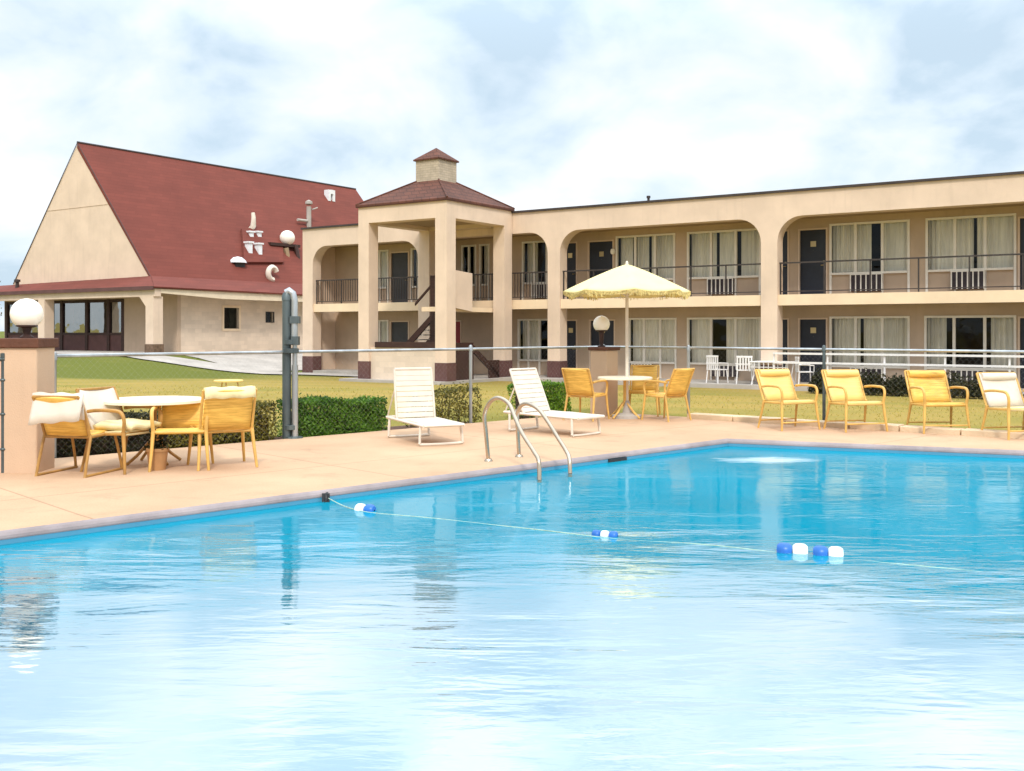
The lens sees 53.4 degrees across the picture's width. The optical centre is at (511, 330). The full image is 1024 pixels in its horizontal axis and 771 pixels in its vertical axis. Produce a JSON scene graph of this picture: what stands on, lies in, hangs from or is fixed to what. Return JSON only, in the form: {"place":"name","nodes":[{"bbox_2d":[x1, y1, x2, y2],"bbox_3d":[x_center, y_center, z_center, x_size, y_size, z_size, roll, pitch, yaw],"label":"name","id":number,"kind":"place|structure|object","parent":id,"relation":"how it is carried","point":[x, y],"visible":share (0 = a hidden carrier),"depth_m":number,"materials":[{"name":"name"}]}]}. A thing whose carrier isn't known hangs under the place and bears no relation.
{"place":"outdoors","nodes":[
{"label":"outdoors","id":0,"kind":"place"},
{"bbox_2d":[55,351,357,375],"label":"path","id":1,"kind":"structure","parent":0,"point":[188,362],"depth_m":43.14,"materials":[{"name":"concrete"}]},
{"bbox_2d":[0,331,1022,538],"bbox_3d":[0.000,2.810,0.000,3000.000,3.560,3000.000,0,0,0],"label":"lawn","id":2,"kind":"structure","parent":0,"point":[107,370],"depth_m":27.38,"materials":[{"name":"green plant"}]},
{"bbox_2d":[0,141,362,352],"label":"lodge building","id":3,"kind":"structure","parent":2,"relation":"on","point":[130,251],"depth_m":50.90,"materials":[{"name":"paint"}]},
{"bbox_2d":[222,305,240,330],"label":"window","id":4,"kind":"structure","parent":3,"relation":"in","point":[223,306],"depth_m":49.81,"materials":[{"name":"beige paint"}]},
{"bbox_2d":[266,312,273,322],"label":"window","id":5,"kind":"structure","parent":3,"relation":"in","point":[266,312],"depth_m":51.91,"materials":[{"name":"plastic"}]},
{"bbox_2d":[214,379,242,386],"bbox_3d":[-6.677,1.388,24.000,0.680,0.451,0.680,0,0,0],"label":"garden table","id":6,"kind":"object","parent":2,"relation":"on","point":[230,380],"visible":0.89,"depth_m":23.78,"materials":[{"name":"yellow plastic"}]},
{"bbox_2d":[186,353,302,370],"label":"paved yard","id":7,"kind":"structure","parent":2,"relation":"on","point":[247,361],"depth_m":45.87,"materials":[{"name":"concrete"}]},
{"bbox_2d":[282,287,302,438],"bbox_3d":[-3.066,0.495,14.239,0.305,2.210,0.260,0,0,0],"label":"gate post","id":8,"kind":"object","parent":2,"relation":"on","point":[291,319],"visible":0.97,"depth_m":14.19,"materials":[{"name":"grey metal"}]},
{"bbox_2d":[269,421,467,439],"bbox_3d":[-3.509,1.560,14.526,7.982,0.001,0.810,0,0,-44],"label":"soil bed","id":9,"kind":"object","parent":2,"relation":"on","point":[391,428],"depth_m":16.41,"materials":[{"name":"brown soil"}]},
{"bbox_2d":[57,409,162,457],"bbox_3d":[-5.513,1.301,12.524,2.366,0.604,0.650,0,0,-44],"label":"hedge","id":10,"kind":"object","parent":9,"relation":"on","point":[100,447],"visible":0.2,"depth_m":12.68,"materials":[{"name":"green plant"}]},
{"bbox_2d":[148,400,277,448],"bbox_3d":[-4.069,1.253,13.923,1.637,0.689,0.699,0,0,-44],"label":"hedge","id":11,"kind":"object","parent":9,"relation":"on","point":[222,438],"visible":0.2,"depth_m":14.00,"materials":[{"name":"green plant"}]},
{"bbox_2d":[275,393,387,436],"bbox_3d":[-2.680,1.260,15.261,1.653,0.679,0.697,0,0,-44],"label":"hedge","id":12,"kind":"object","parent":9,"relation":"on","point":[340,412],"visible":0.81,"depth_m":15.02,"materials":[{"name":"green plant"}]},
{"bbox_2d":[403,381,482,426],"bbox_3d":[-1.131,1.222,16.728,1.302,0.742,0.593,0,0,-42],"label":"hedge","id":13,"kind":"object","parent":9,"relation":"on","point":[462,389],"visible":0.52,"depth_m":16.71,"materials":[{"name":"green plant"}]},
{"bbox_2d":[0,413,1023,524],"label":"pool deck","id":14,"kind":"structure","parent":2,"relation":"on","point":[283,464],"depth_m":12.05,"materials":[{"name":"beige concrete"}]},
{"bbox_2d":[0,353,4,472],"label":"fence section","id":15,"kind":"object","parent":14,"relation":"on","point":[2,380],"visible":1,"depth_m":10.73,"materials":[{"name":"grey metal"}]},
{"bbox_2d":[0,338,58,472],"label":"gate pillar","id":16,"kind":"structure","parent":14,"relation":"on","point":[29,366],"depth_m":10.73,"materials":[{"name":"paint"}]},
{"bbox_2d":[10,299,43,337],"bbox_3d":[-5.215,-0.133,10.950,0.329,0.425,0.329,0,0,0],"label":"globe lamp","id":17,"kind":"object","parent":16,"relation":"on","point":[26,315],"visible":0.95,"depth_m":10.85,"materials":[{"name":"beige glass"}]},
{"bbox_2d":[32,395,122,477],"bbox_3d":[-4.570,1.087,10.713,0.593,0.853,0.786,0,0,12],"label":"garden chair","id":18,"kind":"object","parent":14,"relation":"on","point":[79,429],"visible":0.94,"depth_m":10.50,"materials":[{"name":"light wood"},{"name":"cream fabric cushions"}]},
{"bbox_2d":[28,392,84,424],"bbox_3d":[-4.642,0.797,10.373,0.620,0.340,0.112,0,0,12],"label":"towel","id":19,"kind":"object","parent":18,"relation":"hanging from","point":[53,413],"visible":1,"depth_m":10.34,"materials":[{"name":"white fabric"}]},
{"bbox_2d":[75,386,162,474],"bbox_3d":[-4.243,1.062,11.022,0.744,0.884,0.635,0,0,22],"label":"garden chair","id":20,"kind":"object","parent":14,"relation":"on","point":[99,414],"visible":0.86,"depth_m":10.92,"materials":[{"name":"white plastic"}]},
{"bbox_2d":[104,396,200,465],"bbox_3d":[-4.057,1.137,11.550,1.120,0.730,1.120,0,0,0],"label":"patio table","id":21,"kind":"object","parent":14,"relation":"on","point":[151,400],"visible":0.68,"depth_m":11.35,"materials":[{"name":"white plastic"}]},
{"bbox_2d":[143,428,169,470],"bbox_3d":[-3.821,1.272,11.005,0.281,0.456,0.296,0,0,0],"label":"plant pot","id":22,"kind":"object","parent":14,"relation":"on","point":[159,459],"visible":0.82,"depth_m":10.94,"materials":[{"name":"orange ceramic"}]},
{"bbox_2d":[148,399,213,471],"bbox_3d":[-3.623,1.142,11.212,0.635,0.724,0.736,0,0,-12],"label":"garden chair","id":23,"kind":"object","parent":14,"relation":"on","point":[179,419],"visible":0.67,"depth_m":11.35,"materials":[{"name":"light wood"},{"name":"cream fabric cushions"}]},
{"bbox_2d":[187,388,257,470],"bbox_3d":[-3.187,1.062,11.244,0.657,0.884,0.736,0,0,-28],"label":"garden chair","id":24,"kind":"object","parent":14,"relation":"on","point":[229,415],"visible":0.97,"depth_m":11.04,"materials":[{"name":"light wood"},{"name":"cream fabric cushions"}]},
{"bbox_2d":[204,386,255,399],"bbox_3d":[-3.038,0.665,10.964,0.542,0.136,0.115,0,0,-28],"label":"towel","id":25,"kind":"object","parent":24,"relation":"on","point":[213,392],"visible":1,"depth_m":10.92,"materials":[{"name":"beige fabric"}]},
{"bbox_2d":[386,367,464,445],"bbox_3d":[-1.199,1.010,13.886,0.652,0.988,1.423,0,0,-27],"label":"sun lounger","id":26,"kind":"object","parent":14,"relation":"on","point":[428,420],"visible":1,"depth_m":14.16,"materials":[{"name":"white plastic"}]},
{"bbox_2d":[0,436,1023,539],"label":"pool edge paving","id":27,"kind":"structure","parent":14,"relation":"on","point":[9,526],"depth_m":10.11,"materials":[{"name":"beige concrete"}]},
{"bbox_2d":[482,396,571,482],"bbox_3d":[0.193,1.707,11.444,0.655,1.942,1.322,0,0,-34],"label":"pool ladder","id":28,"kind":"object","parent":14,"relation":"attached to","point":[519,429],"visible":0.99,"depth_m":11.49,"materials":[{"name":"metal"}]},
{"bbox_2d":[503,368,604,436],"bbox_3d":[0.604,1.035,14.982,1.470,0.939,0.672,0,0,43],"label":"sun lounger","id":29,"kind":"object","parent":14,"relation":"on","point":[521,377],"visible":0.94,"depth_m":15.19,"materials":[{"name":"white plastic"}]},
{"bbox_2d":[561,368,609,421],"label":"garden chair","id":30,"kind":"object","parent":14,"relation":"on","point":[578,382],"visible":1,"depth_m":16.94,"materials":[{"name":"yellow plastic"}]},
{"bbox_2d":[588,347,619,415],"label":"gate pillar","id":31,"kind":"structure","parent":14,"relation":"on","point":[603,361],"depth_m":18.11,"materials":[{"name":"paint"}]},
{"bbox_2d":[593,316,609,346],"bbox_3d":[1.603,0.010,18.250,0.299,0.560,0.299,0,0,0],"label":"globe lamp","id":32,"kind":"object","parent":31,"relation":"on","point":[601,324],"visible":1,"depth_m":18.16,"materials":[{"name":"beige glass"}]},
{"bbox_2d":[598,376,652,418],"bbox_3d":[1.941,1.147,17.500,0.940,0.710,0.940,0,0,0],"label":"patio table","id":33,"kind":"object","parent":14,"relation":"on","point":[624,379],"visible":0.98,"depth_m":17.36,"materials":[{"name":"white plastic"}]},
{"bbox_2d":[563,261,690,418],"bbox_3d":[1.978,0.150,17.503,2.040,2.700,2.044,0,0,23],"label":"parasol","id":34,"kind":"object","parent":14,"relation":"on","point":[627,281],"visible":1,"depth_m":17.08,"materials":[{"name":"white fabric"}]},
{"bbox_2d":[629,365,660,416],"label":"garden chair","id":35,"kind":"object","parent":14,"relation":"on","point":[638,370],"visible":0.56,"depth_m":18.37,"materials":[{"name":"yellow plastic"}]},
{"bbox_2d":[641,368,694,421],"bbox_3d":[2.627,1.062,17.052,0.590,0.884,0.736,0,0,-40],"label":"garden chair","id":36,"kind":"object","parent":14,"relation":"on","point":[679,380],"visible":1,"depth_m":16.88,"materials":[{"name":"yellow plastic"}]},
{"bbox_2d":[754,369,820,430],"bbox_3d":[4.210,1.052,15.674,0.724,0.904,0.768,0,0,-22],"label":"lounge chair","id":37,"kind":"object","parent":14,"relation":"on","point":[776,386],"visible":1,"depth_m":15.82,"materials":[{"name":"yellow plastic"}]},
{"bbox_2d":[821,369,887,432],"bbox_3d":[5.157,1.052,15.427,0.724,0.904,0.768,0,0,-14],"label":"lounge chair","id":38,"kind":"object","parent":14,"relation":"on","point":[844,387],"visible":0.99,"depth_m":15.60,"materials":[{"name":"yellow plastic"}]},
{"bbox_2d":[687,413,1023,438],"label":"deck kerb","id":39,"kind":"structure","parent":14,"relation":"on","point":[908,428],"depth_m":15.35,"materials":[{"name":"beige concrete"}]},
{"bbox_2d":[904,370,970,433],"bbox_3d":[6.307,1.052,15.179,0.724,0.904,0.768,0,0,-3],"label":"lounge chair","id":40,"kind":"object","parent":14,"relation":"on","point":[924,386],"visible":1,"depth_m":15.36,"materials":[{"name":"yellow plastic"}]},
{"bbox_2d":[976,372,1023,439],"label":"lounge chair","id":41,"kind":"object","parent":14,"relation":"on","point":[996,394],"visible":0.98,"depth_m":14.57,"materials":[{"name":"white plastic"}]},
{"bbox_2d":[506,379,571,418],"bbox_3d":[0.497,1.237,18.471,0.981,0.720,0.802,0,0,-44],"label":"hedge","id":42,"kind":"object","parent":2,"relation":"on","point":[556,399],"visible":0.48,"depth_m":18.32,"materials":[{"name":"green plant"}]},
{"bbox_2d":[55,344,1023,457],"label":"chain link fence","id":43,"kind":"object","parent":2,"relation":"on","point":[688,348],"visible":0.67,"depth_m":15.69,"materials":[{"name":"grey metal"}]},
{"bbox_2d":[300,171,1023,387],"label":"motel building","id":44,"kind":"structure","parent":2,"relation":"on","point":[932,263],"depth_m":34.06,"materials":[{"name":"paint"}]},
{"bbox_2d":[378,250,388,302],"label":"window","id":45,"kind":"structure","parent":44,"relation":"in","point":[383,255],"depth_m":43.89,"materials":[{"name":"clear glass"}]},
{"bbox_2d":[378,320,388,341],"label":"window","id":46,"kind":"structure","parent":44,"relation":"in","point":[383,325],"depth_m":44.11,"materials":[{"name":"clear glass"}]},
{"bbox_2d":[390,251,408,302],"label":"door","id":47,"kind":"structure","parent":44,"relation":"in","point":[399,261],"depth_m":43.35,"materials":[{"name":"paint"}]},
{"bbox_2d":[390,321,408,341],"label":"door","id":48,"kind":"structure","parent":44,"relation":"in","point":[399,330],"depth_m":43.35,"materials":[{"name":"paint"}]},
{"bbox_2d":[411,248,417,301],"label":"window","id":49,"kind":"structure","parent":44,"relation":"in","point":[413,287],"depth_m":42.89,"materials":[{"name":"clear glass"}]},
{"bbox_2d":[456,320,461,342],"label":"door","id":50,"kind":"structure","parent":44,"relation":"in","point":[458,322],"depth_m":41.57,"materials":[{"name":"paint"}]},
{"bbox_2d":[461,244,475,300],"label":"window","id":51,"kind":"structure","parent":44,"relation":"in","point":[462,246],"depth_m":41.22,"materials":[{"name":"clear glass"}]},
{"bbox_2d":[479,244,489,300],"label":"window","id":52,"kind":"structure","parent":44,"relation":"in","point":[486,246],"depth_m":40.91,"materials":[{"name":"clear glass"}]},
{"bbox_2d":[517,319,547,374],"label":"window","id":53,"kind":"structure","parent":44,"relation":"in","point":[531,327],"depth_m":39.80,"materials":[{"name":"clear glass"}]},
{"bbox_2d":[522,241,547,299],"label":"window","id":54,"kind":"structure","parent":44,"relation":"in","point":[532,246],"depth_m":39.76,"materials":[{"name":"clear glass"}]},
{"bbox_2d":[567,242,576,298],"bbox_3d":[2.205,-2.250,38.646,0.689,2.220,0.145,0,0,34],"label":"door","id":55,"kind":"structure","parent":44,"relation":"in","point":[572,247],"depth_m":38.61,"materials":[{"name":"paint"}]},
{"bbox_2d":[567,320,576,367],"bbox_3d":[2.229,0.640,38.630,0.631,2.120,0.145,0,0,34],"label":"door","id":56,"kind":"structure","parent":44,"relation":"in","point":[571,324],"depth_m":38.60,"materials":[{"name":"paint"}]},
{"bbox_2d":[588,239,613,297],"bbox_3d":[3.328,-2.250,37.888,1.105,2.220,0.145,0,0,34],"label":"door","id":57,"kind":"structure","parent":44,"relation":"in","point":[599,255],"depth_m":37.93,"materials":[{"name":"paint"}]},
{"bbox_2d":[589,319,614,368],"bbox_3d":[3.373,0.640,37.860,1.103,2.120,0.145,0,0,34],"label":"door","id":58,"kind":"structure","parent":44,"relation":"in","point":[609,336],"depth_m":37.84,"materials":[{"name":"paint"}]},
{"bbox_2d":[616,233,674,297],"bbox_3d":[4.904,-2.305,36.972,2.379,2.330,0.425,0,0,34],"label":"window","id":59,"kind":"structure","parent":44,"relation":"in","point":[663,245],"depth_m":37.02,"materials":[{"name":"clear glass"}]},
{"bbox_2d":[629,318,676,377],"bbox_3d":[5.134,0.620,36.809,1.919,2.160,0.412,0,0,34],"label":"window","id":60,"kind":"structure","parent":44,"relation":"in","point":[646,331],"depth_m":36.84,"materials":[{"name":"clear glass"}]},
{"bbox_2d":[687,228,760,295],"bbox_3d":[7.378,-2.305,35.298,2.693,2.330,0.402,0,0,34],"label":"window","id":61,"kind":"structure","parent":44,"relation":"in","point":[704,243],"depth_m":35.39,"materials":[{"name":"beige glass"}]},
{"bbox_2d":[687,317,760,380],"bbox_3d":[7.381,0.620,35.302,2.693,2.160,0.412,0,0,34],"label":"window","id":62,"kind":"structure","parent":44,"relation":"in","point":[740,331],"depth_m":35.35,"materials":[{"name":"beige glass"}]},
{"bbox_2d":[783,230,788,294],"bbox_3d":[8.868,-2.250,34.174,0.898,2.220,0.145,0,0,34],"label":"door","id":63,"kind":"structure","parent":44,"relation":"in","point":[786,235],"depth_m":33.99,"materials":[{"name":"paint"}]},
{"bbox_2d":[783,318,788,368],"bbox_3d":[8.868,0.640,34.174,0.898,2.120,0.145,0,0,34],"label":"door","id":64,"kind":"structure","parent":44,"relation":"in","point":[785,320],"depth_m":33.99,"materials":[{"name":"paint"}]},
{"bbox_2d":[798,227,827,293],"bbox_3d":[9.901,-2.250,33.479,0.970,2.220,0.145,0,0,34],"label":"door","id":65,"kind":"structure","parent":44,"relation":"in","point":[812,242],"depth_m":33.49,"materials":[{"name":"paint"}]},
{"bbox_2d":[798,318,827,381],"bbox_3d":[9.901,0.640,33.479,0.970,2.120,0.145,0,0,34],"label":"door","id":66,"kind":"structure","parent":44,"relation":"in","point":[812,332],"depth_m":33.53,"materials":[{"name":"paint"}]},
{"bbox_2d":[829,219,909,293],"bbox_3d":[11.454,-2.305,32.574,2.494,2.330,0.421,0,0,34],"label":"window","id":67,"kind":"structure","parent":44,"relation":"in","point":[851,241],"depth_m":32.65,"materials":[{"name":"beige glass"}]},
{"bbox_2d":[829,316,909,383],"bbox_3d":[11.452,0.620,32.572,2.494,2.160,0.416,0,0,34],"label":"window","id":68,"kind":"structure","parent":44,"relation":"in","point":[880,332],"depth_m":32.63,"materials":[{"name":"beige glass"}]},
{"bbox_2d":[924,315,1015,385],"bbox_3d":[13.910,0.620,30.924,2.576,2.160,0.417,0,0,34],"label":"window","id":69,"kind":"structure","parent":44,"relation":"in","point":[1003,327],"depth_m":30.73,"materials":[{"name":"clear glass"}]},
{"bbox_2d":[925,213,1015,291],"bbox_3d":[13.924,-2.305,30.910,2.537,2.330,0.411,0,0,34],"label":"window","id":70,"kind":"structure","parent":44,"relation":"in","point":[996,233],"depth_m":30.99,"materials":[{"name":"beige glass"}]},
{"bbox_2d":[1018,216,1023,289],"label":"door","id":71,"kind":"structure","parent":44,"relation":"in","point":[1020,219],"depth_m":30.03,"materials":[{"name":"paint"}]},
{"bbox_2d":[1018,316,1023,387],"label":"door","id":72,"kind":"structure","parent":44,"relation":"in","point":[1020,318],"depth_m":30.03,"materials":[{"name":"paint"}]},
{"bbox_2d":[808,367,821,392],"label":"shrub","id":73,"kind":"object","parent":2,"relation":"on","point":[816,379],"visible":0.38,"depth_m":29.61,"materials":[{"name":"green plant"}]},
{"bbox_2d":[860,368,890,394],"bbox_3d":[10.220,1.438,28.938,1.360,0.810,0.838,0,0,34],"label":"shrub","id":74,"kind":"object","parent":2,"relation":"on","point":[872,379],"visible":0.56,"depth_m":28.77,"materials":[{"name":"green plant"}]},
{"bbox_2d":[882,373,910,395],"bbox_3d":[10.827,1.506,28.535,0.943,0.675,0.856,0,0,34],"label":"shrub","id":75,"kind":"object","parent":2,"relation":"on","point":[897,386],"visible":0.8,"depth_m":28.35,"materials":[{"name":"green plant"}]},
{"bbox_2d":[946,370,980,397],"bbox_3d":[11.968,1.456,27.749,1.647,0.776,0.841,0,0,34],"label":"shrub","id":76,"kind":"object","parent":2,"relation":"on","point":[958,381],"visible":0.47,"depth_m":27.49,"materials":[{"name":"green plant"}]},
{"bbox_2d":[963,371,1023,397],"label":"shrub","id":77,"kind":"object","parent":2,"relation":"on","point":[978,391],"visible":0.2,"depth_m":27.24,"materials":[{"name":"green plant"}]},
{"bbox_2d":[0,446,1023,770],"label":"pool water","id":78,"kind":"structure","parent":0,"point":[324,636],"depth_m":5.49,"materials":[{"name":"blue liquid"}]},
{"bbox_2d":[354,503,375,511],"bbox_3d":[-1.307,1.596,9.078,0.191,0.106,0.104,0,0,25],"label":"pool float","id":79,"kind":"object","parent":78,"relation":"on","point":[364,507],"visible":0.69,"depth_m":9.04,"materials":[{"name":"white plastic"}]},
{"bbox_2d":[592,530,617,536],"bbox_3d":[0.725,1.597,7.952,0.207,0.076,0.075,0,0,22],"label":"pool float","id":80,"kind":"object","parent":78,"relation":"on","point":[604,533],"visible":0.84,"depth_m":7.93,"materials":[{"name":"blue plastic"}]},
{"bbox_2d":[328,498,973,570],"bbox_3d":[0.866,1.584,7.940,6.119,0.053,0.277,0,0,29],"label":"lane rope","id":81,"kind":"object","parent":78,"relation":"on","point":[607,537],"visible":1,"depth_m":8.01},
{"bbox_2d":[322,492,329,501],"bbox_3d":[-1.739,1.564,9.539,0.070,0.092,0.113,0,0,0],"label":"rope hook","id":82,"kind":"object","parent":81,"relation":"attached to","point":[325,496],"visible":1,"depth_m":9.51,"materials":[{"name":"metal"}]},
{"bbox_2d":[776,543,807,553],"bbox_3d":[2.025,1.595,7.364,0.220,0.122,0.120,0,0,14],"label":"pool float","id":83,"kind":"object","parent":78,"relation":"on","point":[798,548],"visible":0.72,"depth_m":7.32,"materials":[{"name":"plastic"}]},
{"bbox_2d":[813,545,843,556],"bbox_3d":[2.258,1.596,7.278,0.210,0.117,0.115,0,0,16],"label":"pool float","id":84,"kind":"object","parent":78,"relation":"on","point":[833,551],"visible":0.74,"depth_m":7.24,"materials":[{"name":"plastic"}]},
{"bbox_2d":[0,443,1023,544],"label":"pool basin","id":85,"kind":"object","parent":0,"point":[111,527],"visible":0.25,"depth_m":10.29,"materials":[{"name":"paint"}]},
{"bbox_2d":[608,457,626,462],"bbox_3d":[1.286,1.612,12.486,0.332,0.096,0.040,0,0,-44],"label":"skimmer","id":86,"kind":"object","parent":85,"relation":"attached to","point":[617,459],"visible":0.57,"depth_m":12.46,"materials":[{"name":"plastic"}]},
{"bbox_2d":[0,0,1023,330],"label":"sky","id":87,"kind":"structure","parent":0,"point":[539,104],"materials":[{"name":"white"}]},
{"bbox_2d":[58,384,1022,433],"bbox_3d":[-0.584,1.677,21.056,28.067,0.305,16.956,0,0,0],"label":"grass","id":88,"kind":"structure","parent":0,"point":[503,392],"depth_m":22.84,"materials":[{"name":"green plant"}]},
{"bbox_2d":[313,369,1023,393],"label":"pavement","id":89,"kind":"structure","parent":0,"point":[696,383],"depth_m":35.03,"materials":[{"name":"concrete"}]},
{"bbox_2d":[355,148,514,381],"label":"stair tower","id":90,"kind":"structure","parent":89,"relation":"on","point":[436,205],"depth_m":36.57,"materials":[{"name":"paint"}]},
{"bbox_2d":[706,355,728,382],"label":"garden chair","id":91,"kind":"object","parent":89,"relation":"on","point":[711,362],"visible":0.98,"depth_m":33.05,"materials":[{"name":"white plastic"}]},
{"bbox_2d":[735,356,753,383],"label":"garden chair","id":92,"kind":"object","parent":89,"relation":"on","point":[743,364],"visible":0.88,"depth_m":32.38,"materials":[{"name":"white plastic"}]},
{"bbox_2d":[749,361,794,384],"bbox_3d":[8.185,1.333,31.985,1.240,0.745,0.800,0,0,34],"label":"garden table","id":93,"kind":"object","parent":89,"relation":"on","point":[768,362],"visible":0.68,"depth_m":31.83,"materials":[{"name":"white plastic"}]},
{"bbox_2d":[794,356,814,385],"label":"garden chair","id":94,"kind":"object","parent":89,"relation":"on","point":[797,366],"visible":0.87,"depth_m":31.17,"materials":[{"name":"white plastic"}]},
{"bbox_2d":[773,352,1023,380],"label":"patio railing","id":95,"kind":"object","parent":89,"relation":"on","point":[1009,366],"visible":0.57,"depth_m":29.41,"materials":[{"name":"white metal"}]}
]}

